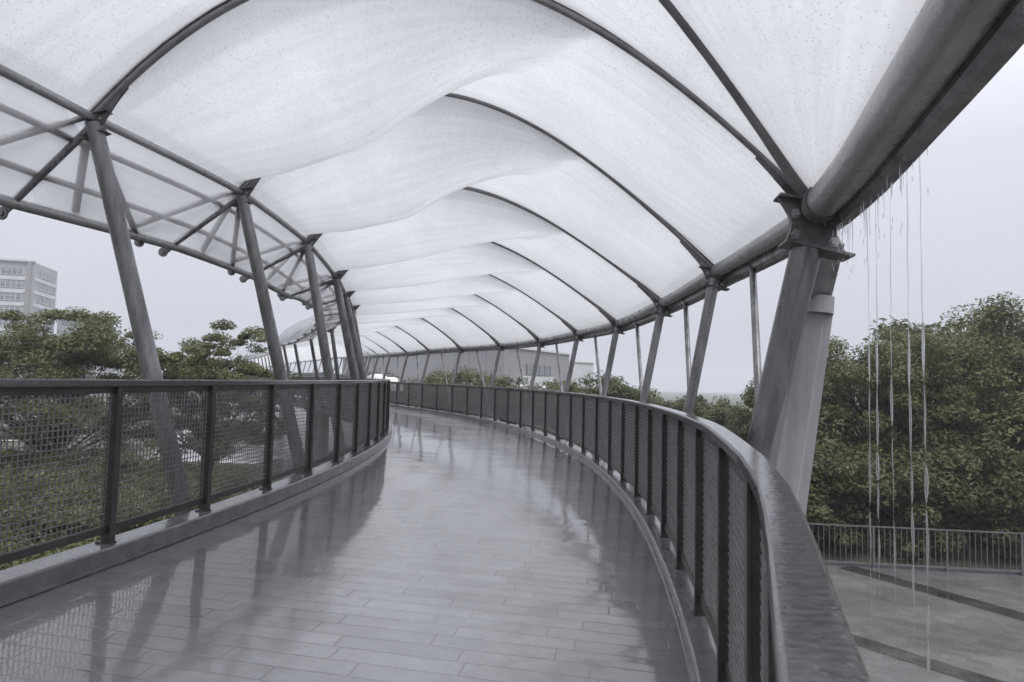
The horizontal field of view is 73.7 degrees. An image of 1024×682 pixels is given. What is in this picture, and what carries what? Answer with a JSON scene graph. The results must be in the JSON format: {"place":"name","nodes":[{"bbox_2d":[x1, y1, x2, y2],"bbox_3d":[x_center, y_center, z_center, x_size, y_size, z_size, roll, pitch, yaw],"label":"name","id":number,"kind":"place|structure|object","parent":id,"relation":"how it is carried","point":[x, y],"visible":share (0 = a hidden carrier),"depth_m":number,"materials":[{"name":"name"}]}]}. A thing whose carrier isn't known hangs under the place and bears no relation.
{"place":"outdoors","nodes":[
{"label":"outdoors","id":0,"kind":"place"},
{"bbox_2d":[83,457,259,463],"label":"path","id":1,"kind":"structure","parent":0,"point":[218,462],"depth_m":43.91,"materials":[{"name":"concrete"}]},
{"bbox_2d":[152,404,360,462],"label":"plaza","id":2,"kind":"structure","parent":0,"point":[304,442],"depth_m":54.11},
{"bbox_2d":[282,459,294,479],"bbox_3d":[-4.291,4.240,13.463,0.530,3.800,0.409,1,-4,0],"label":"pylon","id":3,"kind":"object","parent":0,"point":[290,475],"visible":0.02,"depth_m":13.38,"materials":[{"name":"paint"}]},
{"bbox_2d":[293,400,351,422],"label":"bridge girder","id":4,"kind":"object","parent":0,"point":[326,410],"depth_m":31.45,"materials":[{"name":"paint"}]},
{"bbox_2d":[214,344,355,379],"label":"canopy","id":5,"kind":"object","parent":4,"relation":"on","point":[262,359],"visible":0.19,"depth_m":85.61,"materials":[{"name":"fabric"}]},
{"bbox_2d":[0,395,691,681],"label":"walkway","id":6,"kind":"structure","parent":4,"relation":"on","point":[423,546],"depth_m":4.68,"materials":[{"name":"grey tile"}]},
{"bbox_2d":[0,396,392,606],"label":"kerb","id":7,"kind":"structure","parent":6,"relation":"on","point":[26,580],"depth_m":5.44,"materials":[{"name":"concrete"}]},
{"bbox_2d":[0,372,389,564],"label":"railing","id":8,"kind":"object","parent":7,"relation":"on","point":[368,399],"visible":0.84,"depth_m":5.83,"materials":[{"name":"metal"}]},
{"bbox_2d":[390,403,716,681],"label":"kerb","id":9,"kind":"structure","parent":6,"relation":"on","point":[699,646],"depth_m":5.24,"materials":[{"name":"concrete"}]},
{"bbox_2d":[294,372,344,378],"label":"railing","id":10,"kind":"object","parent":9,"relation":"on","point":[321,374],"visible":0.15,"depth_m":78.67,"materials":[{"name":"metal"}]},
{"bbox_2d":[345,375,870,681],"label":"railing","id":11,"kind":"object","parent":9,"relation":"on","point":[723,506],"visible":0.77,"depth_m":3.31,"materials":[{"name":"metal"}]},
{"bbox_2d":[0,0,1023,515],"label":"canopy","id":12,"kind":"object","parent":4,"relation":"on","point":[438,176],"visible":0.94,"depth_m":6.71,"materials":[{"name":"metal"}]},
{"bbox_2d":[867,220,872,673],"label":"water stream","id":13,"kind":"structure","parent":12,"relation":"hanging from","point":[869,427],"depth_m":4.66,"materials":[{"name":"white"}]},
{"bbox_2d":[875,201,880,637],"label":"water stream","id":14,"kind":"structure","parent":12,"relation":"hanging from","point":[877,455],"depth_m":4.49,"materials":[{"name":"white"}]},
{"bbox_2d":[832,148,927,278],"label":"water drips","id":15,"kind":"object","parent":12,"relation":"hanging from","point":[842,220],"visible":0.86,"depth_m":4.85,"materials":[{"name":"white"}]},
{"bbox_2d":[890,224,896,681],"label":"water stream","id":16,"kind":"structure","parent":12,"relation":"hanging from","point":[891,399],"depth_m":4.18,"materials":[{"name":"white"}]},
{"bbox_2d":[907,195,914,668],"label":"water stream","id":17,"kind":"structure","parent":12,"relation":"hanging from","point":[912,520],"depth_m":3.83,"materials":[{"name":"white"}]},
{"bbox_2d":[919,157,929,679],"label":"water stream","id":18,"kind":"structure","parent":12,"relation":"attached to","point":[926,483],"depth_m":3.58,"materials":[{"name":"white"}]},
{"bbox_2d":[0,391,1021,569],"bbox_3d":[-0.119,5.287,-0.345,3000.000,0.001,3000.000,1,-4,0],"label":"ground","id":19,"kind":"structure","parent":0,"point":[734,398],"depth_m":23.57,"materials":[{"name":"green plant"}]},
{"bbox_2d":[0,520,46,566],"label":"spreading shrub","id":20,"kind":"object","parent":19,"relation":"on","point":[8,543],"visible":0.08,"depth_m":14.45,"materials":[{"name":"green plant"}]},
{"bbox_2d":[0,258,57,378],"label":"tower block","id":21,"kind":"structure","parent":19,"relation":"on","point":[27,286],"depth_m":181.45,"materials":[{"name":"concrete"}]},
{"bbox_2d":[0,320,19,325],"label":"window","id":22,"kind":"structure","parent":21,"relation":"in","point":[2,322],"depth_m":179.85,"materials":[{"name":"grey glass"}]},
{"bbox_2d":[0,307,20,311],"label":"window","id":23,"kind":"structure","parent":21,"relation":"in","point":[3,309],"depth_m":180.29,"materials":[{"name":"grey glass"}]},
{"bbox_2d":[0,293,21,300],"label":"window","id":24,"kind":"structure","parent":21,"relation":"in","point":[14,297],"depth_m":180.55,"materials":[{"name":"grey glass"}]},
{"bbox_2d":[0,280,22,287],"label":"window","id":25,"kind":"structure","parent":21,"relation":"in","point":[14,284],"depth_m":180.73,"materials":[{"name":"grey glass"}]},
{"bbox_2d":[0,267,23,274],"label":"window","id":26,"kind":"structure","parent":21,"relation":"in","point":[13,271],"depth_m":180.90,"materials":[{"name":"grey glass"}]},
{"bbox_2d":[34,323,52,330],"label":"window","id":27,"kind":"structure","parent":21,"relation":"in","point":[51,326],"depth_m":192.73,"materials":[{"name":"grey glass"}]},
{"bbox_2d":[36,296,54,306],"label":"window","id":28,"kind":"structure","parent":21,"relation":"in","point":[40,300],"depth_m":189.84,"materials":[{"name":"grey glass"}]},
{"bbox_2d":[37,271,55,282],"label":"window","id":29,"kind":"structure","parent":21,"relation":"in","point":[42,275],"depth_m":190.05,"materials":[{"name":"grey glass"}]},
{"bbox_2d":[37,283,55,294],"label":"window","id":30,"kind":"structure","parent":21,"relation":"in","point":[40,287],"depth_m":189.77,"materials":[{"name":"grey glass"}]},
{"bbox_2d":[0,426,81,438],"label":"shrub bed","id":31,"kind":"object","parent":19,"relation":"on","point":[11,431],"visible":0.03,"depth_m":56.29,"materials":[{"name":"green plant"}]},
{"bbox_2d":[0,462,89,513],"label":"spreading shrub","id":32,"kind":"object","parent":19,"relation":"on","point":[20,482],"visible":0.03,"depth_m":20.36,"materials":[{"name":"green plant"}]},
{"bbox_2d":[0,538,90,570],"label":"spreading shrub","id":33,"kind":"object","parent":19,"relation":"on","point":[26,559],"visible":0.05,"depth_m":11.12,"materials":[{"name":"green plant"}]},
{"bbox_2d":[0,448,91,496],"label":"spreading shrub","id":34,"kind":"object","parent":19,"relation":"on","point":[21,458],"visible":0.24,"depth_m":25.48,"materials":[{"name":"green plant"}]},
{"bbox_2d":[0,468,149,546],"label":"spreading shrub","id":35,"kind":"object","parent":19,"relation":"on","point":[30,497],"visible":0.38,"depth_m":17.57,"materials":[{"name":"green plant"}]},
{"bbox_2d":[57,315,114,394],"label":"annex block","id":36,"kind":"structure","parent":19,"relation":"on","point":[62,326],"depth_m":197.29,"materials":[{"name":"concrete"}]},
{"bbox_2d":[61,320,97,325],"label":"window","id":37,"kind":"structure","parent":36,"relation":"in","point":[63,322],"depth_m":197.23,"materials":[{"name":"grey glass"}]},
{"bbox_2d":[0,306,205,465],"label":"locust tree","id":38,"kind":"object","parent":19,"relation":"on","point":[74,352],"visible":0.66,"depth_m":26.05,"materials":[{"name":"green plant"}]},
{"bbox_2d":[18,453,190,501],"bbox_3d":[-14.016,5.235,23.621,5.856,2.821,5.950,1,-4,0],"label":"spreading shrub","id":39,"kind":"object","parent":19,"relation":"on","point":[96,470],"visible":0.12,"depth_m":23.02,"materials":[{"name":"green plant"}]},
{"bbox_2d":[75,411,144,423],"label":"shrub bed","id":40,"kind":"object","parent":19,"relation":"on","point":[103,416],"visible":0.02,"depth_m":78.56,"materials":[{"name":"green plant"}]},
{"bbox_2d":[13,479,236,554],"bbox_3d":[-9.621,4.909,17.206,5.643,2.833,6.578,4,-4,-34],"label":"spreading shrub","id":41,"kind":"object","parent":19,"relation":"on","point":[117,532],"visible":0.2,"depth_m":16.51,"materials":[{"name":"green plant"}]},
{"bbox_2d":[86,455,262,523],"bbox_3d":[-11.215,5.159,22.126,7.005,2.903,6.832,1,-4,0],"label":"spreading shrub","id":42,"kind":"object","parent":19,"relation":"on","point":[147,474],"visible":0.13,"depth_m":22.41,"materials":[{"name":"green plant"}]},
{"bbox_2d":[131,318,306,467],"bbox_3d":[-11.667,3.019,26.724,6.411,7.750,6.783,1,-4,0],"label":"locust tree","id":43,"kind":"object","parent":19,"relation":"on","point":[200,365],"visible":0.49,"depth_m":26.33,"materials":[{"name":"green plant"}]},
{"bbox_2d":[180,431,264,441],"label":"shrub bed","id":44,"kind":"object","parent":19,"relation":"on","point":[223,440],"visible":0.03,"depth_m":56.01,"materials":[{"name":"green plant"}]},
{"bbox_2d":[216,371,287,430],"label":"broadleaf tree","id":45,"kind":"object","parent":19,"relation":"on","point":[257,378],"visible":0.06,"depth_m":64.64,"materials":[{"name":"green plant"}]},
{"bbox_2d":[260,374,335,427],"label":"broadleaf tree","id":46,"kind":"object","parent":19,"relation":"on","point":[298,407],"visible":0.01,"depth_m":61.52,"materials":[{"name":"green plant"}]},
{"bbox_2d":[315,415,328,464],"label":"bridge pier","id":47,"kind":"structure","parent":19,"relation":"on","point":[321,419],"depth_m":43.65,"materials":[{"name":"paint"}]},
{"bbox_2d":[367,374,387,378],"bbox_3d":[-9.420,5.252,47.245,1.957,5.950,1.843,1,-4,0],"label":"market tent","id":48,"kind":"object","parent":19,"relation":"on","point":[378,376],"visible":0.24,"depth_m":46.91,"materials":[{"name":"fabric"}]},
{"bbox_2d":[341,367,419,406],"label":"broadleaf tree","id":49,"kind":"object","parent":19,"relation":"on","point":[379,370],"depth_m":54.87,"materials":[{"name":"green plant"}]},
{"bbox_2d":[388,377,402,398],"bbox_3d":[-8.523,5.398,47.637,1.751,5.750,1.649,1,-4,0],"label":"market tent","id":50,"kind":"object","parent":19,"relation":"on","point":[393,379],"visible":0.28,"depth_m":47.36,"materials":[{"name":"fabric"}]},
{"bbox_2d":[390,379,464,412],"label":"broadleaf tree","id":51,"kind":"object","parent":19,"relation":"on","point":[440,402],"visible":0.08,"depth_m":48.22,"materials":[{"name":"green plant"}]},
{"bbox_2d":[342,348,570,414],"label":"hall","id":52,"kind":"structure","parent":19,"relation":"on","point":[547,366],"depth_m":126.31,"materials":[{"name":"grey concrete"}]},
{"bbox_2d":[526,364,550,375],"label":"window","id":53,"kind":"structure","parent":52,"relation":"in","point":[541,369],"depth_m":123.91,"materials":[{"name":"grey glass"}]},
{"bbox_2d":[416,365,500,414],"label":"broadleaf tree","id":54,"kind":"object","parent":19,"relation":"on","point":[463,376],"visible":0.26,"depth_m":50.65,"materials":[{"name":"green plant"}]},
{"bbox_2d":[458,375,540,424],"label":"broadleaf tree","id":55,"kind":"object","parent":19,"relation":"on","point":[501,383],"visible":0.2,"depth_m":49.51,"materials":[{"name":"green plant"}]},
{"bbox_2d":[516,378,597,439],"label":"broadleaf tree","id":56,"kind":"object","parent":19,"relation":"on","point":[573,387],"visible":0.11,"depth_m":47.18,"materials":[{"name":"green plant"}]},
{"bbox_2d":[569,360,594,392],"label":"side hall","id":57,"kind":"structure","parent":19,"relation":"on","point":[581,369],"depth_m":144.67,"materials":[{"name":"paint"}]},
{"bbox_2d":[550,370,661,423],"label":"broadleaf tree","id":58,"kind":"object","parent":19,"relation":"on","point":[617,390],"visible":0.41,"depth_m":42.78,"materials":[{"name":"green plant"}]},
{"bbox_2d":[633,387,671,408],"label":"broadleaf tree","id":59,"kind":"object","parent":19,"relation":"on","point":[653,394],"depth_m":45.86,"materials":[{"name":"green plant"}]},
{"bbox_2d":[649,395,735,427],"bbox_3d":[10.369,5.669,39.747,6.376,5.161,5.294,1,-4,0],"label":"broadleaf tree","id":60,"kind":"object","parent":19,"relation":"on","point":[717,414],"visible":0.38,"depth_m":38.63,"materials":[{"name":"green plant"}]},
{"bbox_2d":[708,395,753,425],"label":"broadleaf tree","id":61,"kind":"object","parent":19,"relation":"on","point":[730,406],"visible":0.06,"depth_m":40.63,"materials":[{"name":"green plant"}]},
{"bbox_2d":[723,378,858,456],"bbox_3d":[12.042,4.216,29.860,6.181,6.862,6.757,1,-4,0],"label":"broadleaf tree","id":62,"kind":"object","parent":19,"relation":"on","point":[740,428],"visible":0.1,"depth_m":29.92,"materials":[{"name":"green plant"}]},
{"bbox_2d":[768,238,844,515],"bbox_3d":[2.196,2.471,6.023,0.675,6.652,1.637,5,-5,-42],"label":"pylon","id":63,"kind":"object","parent":19,"relation":"on","point":[791,457],"visible":0.48,"depth_m":5.94,"materials":[{"name":"metal"}]},
{"bbox_2d":[805,453,880,553],"bbox_3d":[10.128,5.504,23.096,4.058,3.562,3.389,1,-4,0],"label":"shrub","id":64,"kind":"object","parent":19,"relation":"on","point":[828,481],"visible":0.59,"depth_m":22.37,"materials":[{"name":"green plant"}]},
{"bbox_2d":[809,407,916,534],"bbox_3d":[11.944,4.899,25.209,5.935,4.866,4.088,1,-4,0],"label":"shrub","id":65,"kind":"object","parent":19,"relation":"on","point":[824,450],"visible":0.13,"depth_m":24.72,"materials":[{"name":"green plant"}]},
{"bbox_2d":[816,324,1012,519],"bbox_3d":[15.458,3.464,27.460,7.890,8.191,7.612,4,-5,-38],"label":"broadleaf tree","id":66,"kind":"object","parent":19,"relation":"on","point":[845,378],"visible":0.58,"depth_m":25.86,"materials":[{"name":"green plant"}]},
{"bbox_2d":[845,448,1000,563],"bbox_3d":[13.391,5.385,22.542,4.671,3.722,3.228,1,-4,0],"label":"shrub","id":67,"kind":"object","parent":19,"relation":"on","point":[937,473],"visible":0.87,"depth_m":21.96,"materials":[{"name":"green plant"}]},
{"bbox_2d":[855,313,1002,426],"bbox_3d":[22.987,3.381,36.786,9.356,9.899,9.202,1,-4,0],"label":"broadleaf tree","id":68,"kind":"object","parent":19,"relation":"on","point":[901,327],"visible":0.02,"depth_m":35.82,"materials":[{"name":"green plant"}]},
{"bbox_2d":[855,291,1023,517],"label":"broadleaf tree","id":69,"kind":"object","parent":19,"relation":"on","point":[1000,369],"visible":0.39,"depth_m":26.80,"materials":[{"name":"green plant"}]},
{"bbox_2d":[872,401,1006,530],"bbox_3d":[15.707,4.820,25.055,5.659,5.170,3.949,0,-4,24],"label":"shrub","id":70,"kind":"object","parent":19,"relation":"on","point":[931,425],"visible":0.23,"depth_m":24.52,"materials":[{"name":"green plant"}]},
{"bbox_2d":[924,437,1023,560],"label":"shrub","id":71,"kind":"object","parent":19,"relation":"on","point":[995,496],"visible":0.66,"depth_m":22.01,"materials":[{"name":"green plant"}]},
{"bbox_2d":[973,389,1023,517],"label":"shrub","id":72,"kind":"object","parent":19,"relation":"on","point":[1000,427],"visible":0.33,"depth_m":23.53,"materials":[{"name":"green plant"}]},
{"bbox_2d":[0,44,1023,393],"label":"sky","id":73,"kind":"structure","parent":0,"point":[972,246],"materials":[{"name":"white"}]},
{"bbox_2d":[826,565,1023,681],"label":"terrace","id":74,"kind":"structure","parent":0,"point":[978,640],"depth_m":15.42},
{"bbox_2d":[808,523,1023,575],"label":"terrace fence","id":75,"kind":"object","parent":74,"relation":"on","point":[873,563],"visible":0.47,"depth_m":19.93,"materials":[{"name":"metal"}]},
{"bbox_2d":[824,561,1020,574],"bbox_3d":[14.272,6.763,19.783,19.362,0.220,0.200,1,-4,7],"label":"terrace edge","id":76,"kind":"object","parent":74,"relation":"attached to","point":[929,568],"visible":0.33,"depth_m":19.97,"materials":[{"name":"paint"}]},
{"bbox_2d":[852,634,1003,681],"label":"paving band","id":77,"kind":"object","parent":74,"relation":"on","point":[935,665],"visible":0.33,"depth_m":13.12,"materials":[{"name":"black stone"}]},
{"bbox_2d":[839,566,1023,620],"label":"paving band","id":78,"kind":"object","parent":74,"relation":"on","point":[1008,612],"visible":1,"depth_m":17.63,"materials":[{"name":"black stone"}]}
]}

